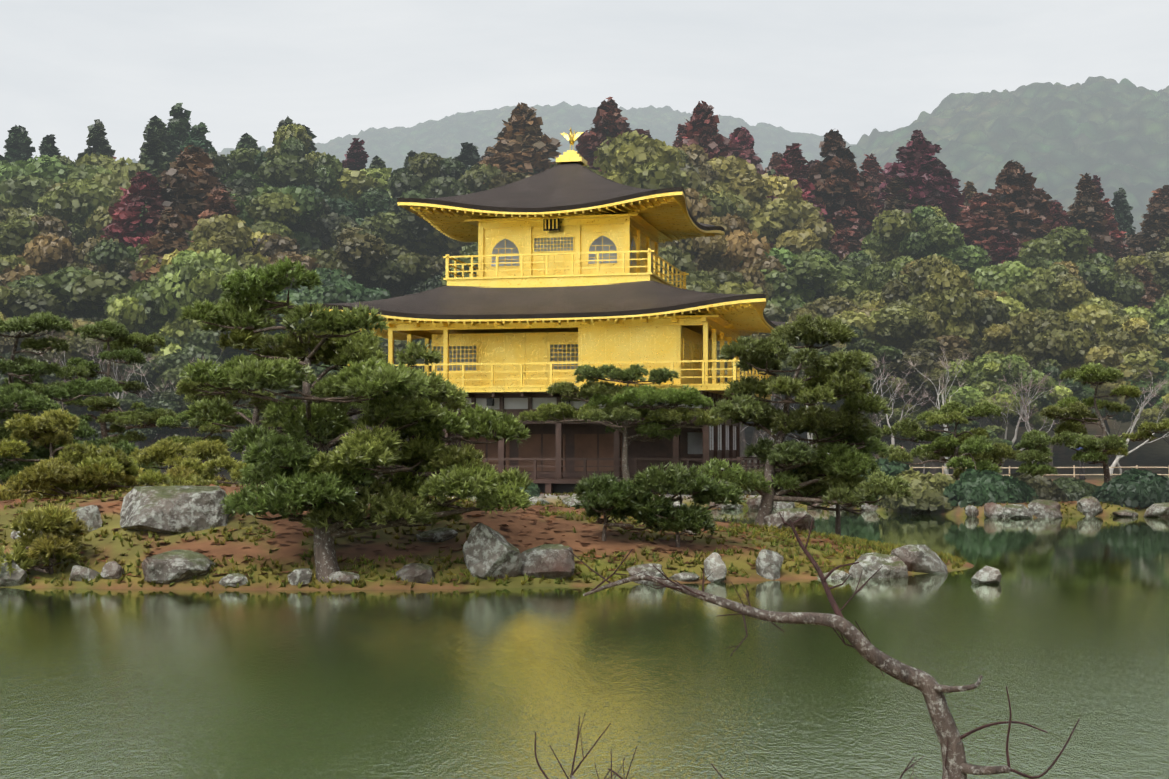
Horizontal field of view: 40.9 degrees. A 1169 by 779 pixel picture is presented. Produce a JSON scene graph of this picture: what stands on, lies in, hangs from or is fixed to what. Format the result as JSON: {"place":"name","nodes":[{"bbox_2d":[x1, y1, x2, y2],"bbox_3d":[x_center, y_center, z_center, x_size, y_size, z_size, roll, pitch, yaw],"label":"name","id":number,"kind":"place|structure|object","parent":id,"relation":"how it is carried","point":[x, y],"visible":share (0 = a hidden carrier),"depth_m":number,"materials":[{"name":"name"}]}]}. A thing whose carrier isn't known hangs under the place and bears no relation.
{"place":"outdoors","nodes":[
{"label":"outdoors","id":0,"kind":"place"},
{"bbox_2d":[0,508,1168,778],"bbox_3d":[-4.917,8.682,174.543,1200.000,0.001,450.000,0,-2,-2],"label":"pond water","id":1,"kind":"structure","parent":0,"point":[1060,628],"depth_m":13.62,"materials":[{"name":"green liquid"}]},
{"bbox_2d":[0,398,1168,589],"bbox_3d":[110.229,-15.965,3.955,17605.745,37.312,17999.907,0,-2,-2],"label":"terrain","id":2,"kind":"structure","parent":0,"point":[1154,453],"depth_m":24.03,"materials":[{"name":"soil"}]},
{"bbox_2d":[3,125,36,179],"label":"tree","id":3,"kind":"object","parent":2,"relation":"on","point":[18,143],"visible":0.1,"depth_m":169.52,"materials":[{"name":"green plant"}]},
{"bbox_2d":[0,216,56,280],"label":"tree","id":4,"kind":"object","parent":2,"relation":"on","point":[14,240],"visible":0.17,"depth_m":115.42,"materials":[{"name":"green plant"}]},
{"bbox_2d":[0,502,90,576],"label":"shrub","id":5,"kind":"object","parent":2,"relation":"on","point":[58,526],"visible":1,"depth_m":22.41,"materials":[{"name":"green plant"}]},
{"bbox_2d":[0,155,111,214],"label":"broadleaf","id":6,"kind":"object","parent":2,"relation":"on","point":[26,179],"visible":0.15,"depth_m":142.90,"materials":[{"name":"green plant"}]},
{"bbox_2d":[0,330,124,380],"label":"pine tree","id":7,"kind":"object","parent":2,"relation":"on","point":[78,345],"visible":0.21,"depth_m":85.54,"materials":[{"name":"green plant"}]},
{"bbox_2d":[0,214,127,289],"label":"tree","id":8,"kind":"object","parent":2,"relation":"on","point":[48,248],"visible":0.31,"depth_m":113.79,"materials":[{"name":"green plant"}]},
{"bbox_2d":[0,266,148,371],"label":"broadleaf","id":9,"kind":"object","parent":2,"relation":"on","point":[69,293],"visible":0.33,"depth_m":98.21,"materials":[{"name":"green plant"}]},
{"bbox_2d":[37,178,116,247],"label":"tree","id":10,"kind":"object","parent":2,"relation":"on","point":[81,200],"visible":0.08,"depth_m":132.50,"materials":[{"name":"green plant"}]},
{"bbox_2d":[0,311,160,500],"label":"pine","id":11,"kind":"object","parent":2,"relation":"on","point":[18,396],"visible":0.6,"depth_m":43.28,"materials":[{"name":"green plant"}]},
{"bbox_2d":[0,408,172,500],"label":"shrub","id":12,"kind":"object","parent":2,"relation":"on","point":[91,468],"visible":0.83,"depth_m":31.87,"materials":[{"name":"green plant"}]},
{"bbox_2d":[31,153,147,211],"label":"broadleaf","id":13,"kind":"object","parent":2,"relation":"on","point":[123,174],"visible":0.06,"depth_m":145.80,"materials":[{"name":"green plant"}]},
{"bbox_2d":[32,319,184,446],"bbox_3d":[-20.128,0.736,65.126,6.958,7.110,5.932,0,-2,-2],"label":"pine","id":14,"kind":"object","parent":2,"relation":"on","point":[121,342],"visible":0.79,"depth_m":64.33,"materials":[{"name":"green plant"}]},
{"bbox_2d":[65,184,167,246],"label":"tree","id":15,"kind":"object","parent":2,"relation":"on","point":[101,219],"depth_m":131.65,"materials":[{"name":"green plant"}]},
{"bbox_2d":[101,171,165,246],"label":"red cedar","id":16,"kind":"object","parent":2,"relation":"on","point":[127,220],"visible":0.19,"depth_m":119.86,"materials":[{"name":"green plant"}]},
{"bbox_2d":[88,230,195,284],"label":"broadleaf","id":17,"kind":"object","parent":2,"relation":"on","point":[105,250],"visible":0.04,"depth_m":112.53,"materials":[{"name":"green plant"}]},
{"bbox_2d":[83,397,200,470],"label":"pine","id":18,"kind":"object","parent":2,"relation":"on","point":[126,405],"visible":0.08,"depth_m":77.29,"materials":[{"name":"green plant"}]},
{"bbox_2d":[139,137,171,184],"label":"tree","id":19,"kind":"object","parent":2,"relation":"on","point":[153,160],"visible":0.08,"depth_m":149.08,"materials":[{"name":"green plant"}]},
{"bbox_2d":[128,207,190,398],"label":"red cedar","id":20,"kind":"object","parent":2,"relation":"on","point":[171,224],"visible":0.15,"depth_m":110.80,"materials":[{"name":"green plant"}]},
{"bbox_2d":[167,103,191,154],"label":"tree","id":21,"kind":"object","parent":2,"relation":"on","point":[179,126],"depth_m":169.39,"materials":[{"name":"green plant"}]},
{"bbox_2d":[100,437,263,491],"bbox_3d":[-9.412,2.589,33.679,5.771,2.955,4.997,0,-2,-2],"label":"shrub","id":22,"kind":"object","parent":2,"relation":"on","point":[188,470],"visible":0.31,"depth_m":34.23,"materials":[{"name":"green plant"}]},
{"bbox_2d":[129,145,246,245],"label":"red cedar","id":23,"kind":"object","parent":2,"relation":"on","point":[190,178],"visible":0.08,"depth_m":121.71,"materials":[{"name":"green plant"}]},
{"bbox_2d":[103,248,276,458],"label":"tree","id":24,"kind":"object","parent":2,"relation":"on","point":[185,281],"visible":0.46,"depth_m":94.46,"materials":[{"name":"green plant"}]},
{"bbox_2d":[120,325,279,474],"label":"evergreen oak","id":25,"kind":"object","parent":2,"relation":"on","point":[204,344],"visible":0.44,"depth_m":91.48,"materials":[{"name":"green plant"}]},
{"bbox_2d":[147,390,253,459],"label":"pine tree","id":26,"kind":"object","parent":2,"relation":"on","point":[174,402],"visible":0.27,"depth_m":75.88,"materials":[{"name":"green plant"}]},
{"bbox_2d":[135,214,289,281],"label":"tree","id":27,"kind":"object","parent":2,"relation":"on","point":[229,235],"visible":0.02,"depth_m":111.03,"materials":[{"name":"green plant"}]},
{"bbox_2d":[191,187,239,241],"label":"red cedar","id":28,"kind":"object","parent":2,"relation":"on","point":[218,201],"visible":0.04,"depth_m":117.93,"materials":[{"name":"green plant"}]},
{"bbox_2d":[135,185,323,251],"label":"broadleaf","id":29,"kind":"object","parent":2,"relation":"on","point":[267,209],"visible":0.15,"depth_m":128.12,"materials":[{"name":"green plant"}]},
{"bbox_2d":[208,151,264,195],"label":"evergreen oak","id":30,"kind":"object","parent":2,"relation":"on","point":[242,185],"visible":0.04,"depth_m":143.54,"materials":[{"name":"green plant"}]},
{"bbox_2d":[153,299,376,484],"bbox_3d":[-12.311,0.256,59.450,7.954,7.687,8.035,1,-3,-31],"label":"pine","id":31,"kind":"object","parent":2,"relation":"on","point":[191,390],"visible":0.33,"depth_m":59.04,"materials":[{"name":"green plant"}]},
{"bbox_2d":[213,147,316,188],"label":"broadleaf","id":32,"kind":"object","parent":2,"relation":"on","point":[297,170],"visible":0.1,"depth_m":145.85,"materials":[{"name":"green plant"}]},
{"bbox_2d":[240,233,320,289],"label":"tree","id":33,"kind":"object","parent":2,"relation":"on","point":[276,246],"visible":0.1,"depth_m":113.04,"materials":[{"name":"green plant"}]},
{"bbox_2d":[226,187,359,248],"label":"evergreen oak","id":34,"kind":"object","parent":2,"relation":"on","point":[328,221],"visible":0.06,"depth_m":135.73,"materials":[{"name":"green plant"}]},
{"bbox_2d":[253,123,356,201],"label":"broadleaf","id":35,"kind":"object","parent":2,"relation":"on","point":[294,139],"visible":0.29,"depth_m":149.63,"materials":[{"name":"green plant"}]},
{"bbox_2d":[226,267,394,359],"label":"evergreen oak","id":36,"kind":"object","parent":2,"relation":"on","point":[334,287],"visible":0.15,"depth_m":94.40,"materials":[{"name":"green plant"}]},
{"bbox_2d":[282,184,395,224],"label":"evergreen oak","id":37,"kind":"object","parent":2,"relation":"on","point":[370,203],"visible":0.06,"depth_m":144.28,"materials":[{"name":"green plant"}]},
{"bbox_2d":[177,256,532,582],"bbox_3d":[-3.271,0.525,22.734,5.198,4.907,3.498,1,-2,-15],"label":"pine","id":38,"kind":"object","parent":2,"relation":"on","point":[310,472],"visible":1,"depth_m":22.28,"materials":[{"name":"green plant"}]},
{"bbox_2d":[299,227,432,419],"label":"broadleaf","id":39,"kind":"object","parent":2,"relation":"on","point":[367,258],"visible":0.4,"depth_m":111.61,"materials":[{"name":"green plant"}]},
{"bbox_2d":[330,167,407,199],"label":"broadleaf","id":40,"kind":"object","parent":2,"relation":"on","point":[358,182],"visible":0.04,"depth_m":151.13,"materials":[{"name":"green plant"}]},
{"bbox_2d":[359,197,457,261],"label":"broadleaf","id":41,"kind":"object","parent":2,"relation":"on","point":[405,227],"visible":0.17,"depth_m":134.59,"materials":[{"name":"green plant"}]},
{"bbox_2d":[361,152,503,214],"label":"broadleaf","id":42,"kind":"object","parent":2,"relation":"on","point":[428,175],"visible":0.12,"depth_m":146.03,"materials":[{"name":"green plant"}]},
{"bbox_2d":[415,171,529,256],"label":"broadleaf","id":43,"kind":"object","parent":2,"relation":"on","point":[451,245],"visible":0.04,"depth_m":134.22,"materials":[{"name":"green plant"}]},
{"bbox_2d":[478,102,561,183],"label":"red cedar","id":44,"kind":"object","parent":2,"relation":"on","point":[519,138],"visible":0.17,"depth_m":149.60,"materials":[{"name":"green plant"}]},
{"bbox_2d":[309,129,792,494],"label":"golden pavilion","id":45,"kind":"structure","parent":2,"relation":"on","point":[565,282],"depth_m":58.44,"materials":[{"name":"gold metal"}]},
{"bbox_2d":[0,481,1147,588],"bbox_3d":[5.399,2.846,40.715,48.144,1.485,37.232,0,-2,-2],"label":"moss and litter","id":46,"kind":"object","parent":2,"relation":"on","point":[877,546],"visible":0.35,"depth_m":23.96,"materials":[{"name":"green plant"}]},
{"bbox_2d":[0,485,1168,586],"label":"garden rocks","id":47,"kind":"object","parent":2,"relation":"on","point":[488,550],"visible":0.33,"depth_m":23.67,"materials":[{"name":"grey stone"}]},
{"bbox_2d":[577,97,632,172],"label":"red cedar","id":48,"kind":"object","parent":2,"relation":"on","point":[610,120],"visible":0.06,"depth_m":151.37,"materials":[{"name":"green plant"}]},
{"bbox_2d":[517,363,726,479],"bbox_3d":[1.581,1.630,53.330,6.920,5.081,4.783,-1,-2,27],"label":"slim pine","id":49,"kind":"object","parent":2,"relation":"on","point":[660,423],"visible":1,"depth_m":53.00,"materials":[{"name":"green plant"}]},
{"bbox_2d":[572,471,679,540],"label":"young pine","id":50,"kind":"object","parent":2,"relation":"on","point":[614,498],"visible":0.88,"depth_m":24.18,"materials":[{"name":"green plant"}]},
{"bbox_2d":[550,130,736,216],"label":"tree","id":51,"kind":"object","parent":2,"relation":"on","point":[634,159],"visible":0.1,"depth_m":128.38,"materials":[{"name":"green plant"}]},
{"bbox_2d":[627,462,746,546],"bbox_3d":[1.604,1.885,24.445,1.942,1.578,1.488,0,-2,-2],"label":"young pine","id":52,"kind":"object","parent":2,"relation":"on","point":[700,487],"visible":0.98,"depth_m":24.20,"materials":[{"name":"green plant"}]},
{"bbox_2d":[673,100,733,177],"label":"red cedar","id":53,"kind":"object","parent":2,"relation":"on","point":[701,126],"depth_m":147.93,"materials":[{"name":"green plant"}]},
{"bbox_2d":[676,143,764,251],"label":"broadleaf","id":54,"kind":"object","parent":2,"relation":"on","point":[698,169],"visible":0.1,"depth_m":135.62,"materials":[{"name":"green plant"}]},
{"bbox_2d":[658,246,788,343],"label":"tree","id":55,"kind":"object","parent":2,"relation":"on","point":[722,281],"visible":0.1,"depth_m":100.37,"materials":[{"name":"green plant"}]},
{"bbox_2d":[658,188,798,291],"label":"tree","id":56,"kind":"object","parent":2,"relation":"on","point":[734,246],"visible":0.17,"depth_m":111.51,"materials":[{"name":"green plant"}]},
{"bbox_2d":[728,126,764,174],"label":"red cedar","id":57,"kind":"object","parent":2,"relation":"on","point":[742,139],"visible":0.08,"depth_m":163.92,"materials":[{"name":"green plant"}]},
{"bbox_2d":[707,156,835,254],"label":"tree","id":58,"kind":"object","parent":2,"relation":"on","point":[783,223],"visible":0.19,"depth_m":136.38,"materials":[{"name":"green plant"}]},
{"bbox_2d":[739,248,836,313],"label":"broadleaf","id":59,"kind":"object","parent":2,"relation":"on","point":[788,298],"visible":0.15,"depth_m":112.25,"materials":[{"name":"green plant"}]},
{"bbox_2d":[773,143,835,250],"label":"red cedar","id":60,"kind":"object","parent":2,"relation":"on","point":[794,161],"visible":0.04,"depth_m":145.97,"materials":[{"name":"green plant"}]},
{"bbox_2d":[696,312,914,526],"bbox_3d":[3.971,0.739,29.592,4.024,4.215,2.961,0,-2,-2],"label":"pine","id":61,"kind":"object","parent":2,"relation":"on","point":[834,379],"visible":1,"depth_m":29.27,"materials":[{"name":"green plant"}]},
{"bbox_2d":[534,511,1079,778],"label":"bare branch","id":62,"kind":"object","parent":2,"relation":"on","point":[955,765],"visible":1,"depth_m":3.81,"materials":[{"name":"brown plant"}]},
{"bbox_2d":[758,316,902,445],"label":"broadleaf","id":63,"kind":"object","parent":2,"relation":"on","point":[875,349],"visible":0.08,"depth_m":87.23,"materials":[{"name":"green plant"}]},
{"bbox_2d":[788,295,884,347],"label":"tree","id":64,"kind":"object","parent":2,"relation":"on","point":[831,303],"visible":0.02,"depth_m":106.61,"materials":[{"name":"green plant"}]},
{"bbox_2d":[796,248,877,300],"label":"tree","id":65,"kind":"object","parent":2,"relation":"on","point":[849,272],"visible":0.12,"depth_m":117.67,"materials":[{"name":"green plant"}]},
{"bbox_2d":[785,435,889,535],"bbox_3d":[5.202,1.984,31.218,2.159,2.677,1.724,1,-3,-28],"label":"pine","id":66,"kind":"object","parent":2,"relation":"on","point":[874,445],"visible":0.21,"depth_m":31.02,"materials":[{"name":"green plant"}]},
{"bbox_2d":[807,129,877,251],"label":"red cedar","id":67,"kind":"object","parent":2,"relation":"on","point":[833,164],"visible":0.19,"depth_m":148.88,"materials":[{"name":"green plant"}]},
{"bbox_2d":[826,163,876,251],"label":"red cedar","id":68,"kind":"object","parent":2,"relation":"on","point":[844,210],"visible":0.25,"depth_m":148.14,"materials":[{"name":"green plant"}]},
{"bbox_2d":[791,297,928,351],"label":"broadleaf","id":69,"kind":"object","parent":2,"relation":"on","point":[895,326],"visible":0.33,"depth_m":102.94,"materials":[{"name":"green plant"}]},
{"bbox_2d":[820,256,914,309],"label":"broadleaf","id":70,"kind":"object","parent":2,"relation":"on","point":[871,283],"visible":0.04,"depth_m":114.61,"materials":[{"name":"green plant"}]},
{"bbox_2d":[796,365,940,452],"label":"tree","id":71,"kind":"object","parent":2,"relation":"on","point":[897,402],"visible":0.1,"depth_m":91.53,"materials":[{"name":"green plant"}]},
{"bbox_2d":[824,396,933,459],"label":"broadleaf","id":72,"kind":"object","parent":2,"relation":"on","point":[895,416],"visible":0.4,"depth_m":78.19,"materials":[{"name":"green plant"}]},
{"bbox_2d":[869,176,918,230],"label":"red cedar","id":73,"kind":"object","parent":2,"relation":"on","point":[895,185],"visible":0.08,"depth_m":148.52,"materials":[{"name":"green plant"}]},
{"bbox_2d":[845,205,992,274],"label":"broadleaf","id":74,"kind":"object","parent":2,"relation":"on","point":[937,232],"visible":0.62,"depth_m":132.99,"materials":[{"name":"green plant"}]},
{"bbox_2d":[878,467,960,510],"bbox_3d":[10.270,3.032,48.051,2.903,1.373,2.911,-2,-3,40],"label":"shrub","id":75,"kind":"object","parent":2,"relation":"on","point":[927,489],"visible":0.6,"depth_m":47.05,"materials":[{"name":"green plant"}]},
{"bbox_2d":[875,129,987,245],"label":"red cedar","id":76,"kind":"object","parent":2,"relation":"on","point":[923,174],"visible":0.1,"depth_m":149.74,"materials":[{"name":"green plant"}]},
{"bbox_2d":[863,253,1010,443],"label":"tree","id":77,"kind":"object","parent":2,"relation":"on","point":[943,296],"visible":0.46,"depth_m":104.62,"materials":[{"name":"green plant"}]},
{"bbox_2d":[878,400,1015,479],"bbox_3d":[11.915,2.031,50.567,4.144,3.433,4.376,-2,-3,44],"label":"pine","id":78,"kind":"object","parent":2,"relation":"on","point":[980,450],"visible":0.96,"depth_m":50.14,"materials":[{"name":"green plant"}]},
{"bbox_2d":[881,335,1038,473],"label":"broadleaf","id":79,"kind":"object","parent":2,"relation":"on","point":[926,349],"visible":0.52,"depth_m":93.01,"materials":[{"name":"green plant"}]},
{"bbox_2d":[943,468,1038,507],"bbox_3d":[12.213,2.983,47.130,2.940,1.250,2.382,1,-2,-18],"label":"shrub","id":80,"kind":"object","parent":2,"relation":"on","point":[976,487],"visible":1,"depth_m":46.55,"materials":[{"name":"green plant"}]},
{"bbox_2d":[950,192,1031,259],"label":"red cedar","id":81,"kind":"object","parent":2,"relation":"on","point":[982,208],"visible":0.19,"depth_m":148.71,"materials":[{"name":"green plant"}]},
{"bbox_2d":[985,229,1020,264],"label":"red cedar","id":82,"kind":"object","parent":2,"relation":"on","point":[1001,251],"visible":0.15,"depth_m":142.34,"materials":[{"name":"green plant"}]},
{"bbox_2d":[939,352,1072,473],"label":"tree","id":83,"kind":"object","parent":2,"relation":"on","point":[985,373],"visible":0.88,"depth_m":88.35,"materials":[{"name":"green plant"}]},
{"bbox_2d":[967,261,1059,422],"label":"broadleaf","id":84,"kind":"object","parent":2,"relation":"on","point":[1018,286],"visible":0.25,"depth_m":113.90,"materials":[{"name":"green plant"}]},
{"bbox_2d":[974,160,1053,259],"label":"red cedar","id":85,"kind":"object","parent":2,"relation":"on","point":[1021,200],"visible":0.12,"depth_m":150.17,"materials":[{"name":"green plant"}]},
{"bbox_2d":[1003,429,1057,476],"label":"pine","id":86,"kind":"object","parent":2,"relation":"on","point":[1032,441],"visible":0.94,"depth_m":55.48,"materials":[{"name":"green plant"}]},
{"bbox_2d":[1010,472,1067,501],"bbox_3d":[13.513,3.032,48.035,2.373,1.185,2.366,1,-2,-24],"label":"shrub","id":87,"kind":"object","parent":2,"relation":"on","point":[1044,487],"visible":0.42,"depth_m":47.30,"materials":[{"name":"green plant"}]},
{"bbox_2d":[970,309,1128,463],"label":"tree","id":88,"kind":"object","parent":2,"relation":"on","point":[1032,338],"visible":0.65,"depth_m":97.90,"materials":[{"name":"green plant"}]},
{"bbox_2d":[1008,359,1103,465],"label":"tree","id":89,"kind":"object","parent":2,"relation":"on","point":[1049,366],"visible":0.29,"depth_m":93.85,"materials":[{"name":"green plant"}]},
{"bbox_2d":[1031,261,1117,312],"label":"broadleaf","id":90,"kind":"object","parent":2,"relation":"on","point":[1071,291],"visible":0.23,"depth_m":115.26,"materials":[{"name":"green plant"}]},
{"bbox_2d":[1013,225,1145,306],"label":"tree","id":91,"kind":"object","parent":2,"relation":"on","point":[1099,275],"visible":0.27,"depth_m":130.09,"materials":[{"name":"green plant"}]},
{"bbox_2d":[1067,172,1123,270],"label":"red cedar","id":92,"kind":"object","parent":2,"relation":"on","point":[1087,211],"visible":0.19,"depth_m":150.99,"materials":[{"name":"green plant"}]},
{"bbox_2d":[1039,362,1168,482],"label":"pine","id":93,"kind":"object","parent":2,"relation":"on","point":[1073,416],"visible":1,"depth_m":50.80,"materials":[{"name":"green plant"}]},
{"bbox_2d":[1065,304,1168,462],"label":"tree","id":94,"kind":"object","parent":2,"relation":"on","point":[1138,344],"visible":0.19,"depth_m":101.43,"materials":[{"name":"green plant"}]},
{"bbox_2d":[1092,467,1168,507],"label":"shrub","id":95,"kind":"object","parent":2,"relation":"on","point":[1133,487],"visible":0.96,"depth_m":46.71,"materials":[{"name":"green plant"}]},
{"bbox_2d":[1102,359,1168,422],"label":"broadleaf","id":96,"kind":"object","parent":2,"relation":"on","point":[1131,402],"visible":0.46,"depth_m":98.95,"materials":[{"name":"green plant"}]},
{"bbox_2d":[1114,237,1168,296],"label":"tree","id":97,"kind":"object","parent":2,"relation":"on","point":[1155,263],"visible":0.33,"depth_m":138.83,"materials":[{"name":"green plant"}]},
{"bbox_2d":[1120,209,1168,257],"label":"red cedar","id":98,"kind":"object","parent":2,"relation":"on","point":[1152,234],"visible":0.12,"depth_m":152.01,"materials":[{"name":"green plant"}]},
{"bbox_2d":[1121,294,1168,357],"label":"tree","id":99,"kind":"object","parent":2,"relation":"on","point":[1156,316],"visible":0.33,"depth_m":116.21,"materials":[{"name":"green plant"}]},
{"bbox_2d":[0,0,1168,161],"label":"sky","id":100,"kind":"structure","parent":0,"point":[336,68],"materials":[{"name":"white"}]},
{"bbox_2d":[126,76,1168,233],"bbox_3d":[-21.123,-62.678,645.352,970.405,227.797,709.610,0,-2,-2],"label":"distant hills","id":101,"kind":"structure","parent":0,"point":[1057,138],"depth_m":515.62,"materials":[{"name":"green plant"}]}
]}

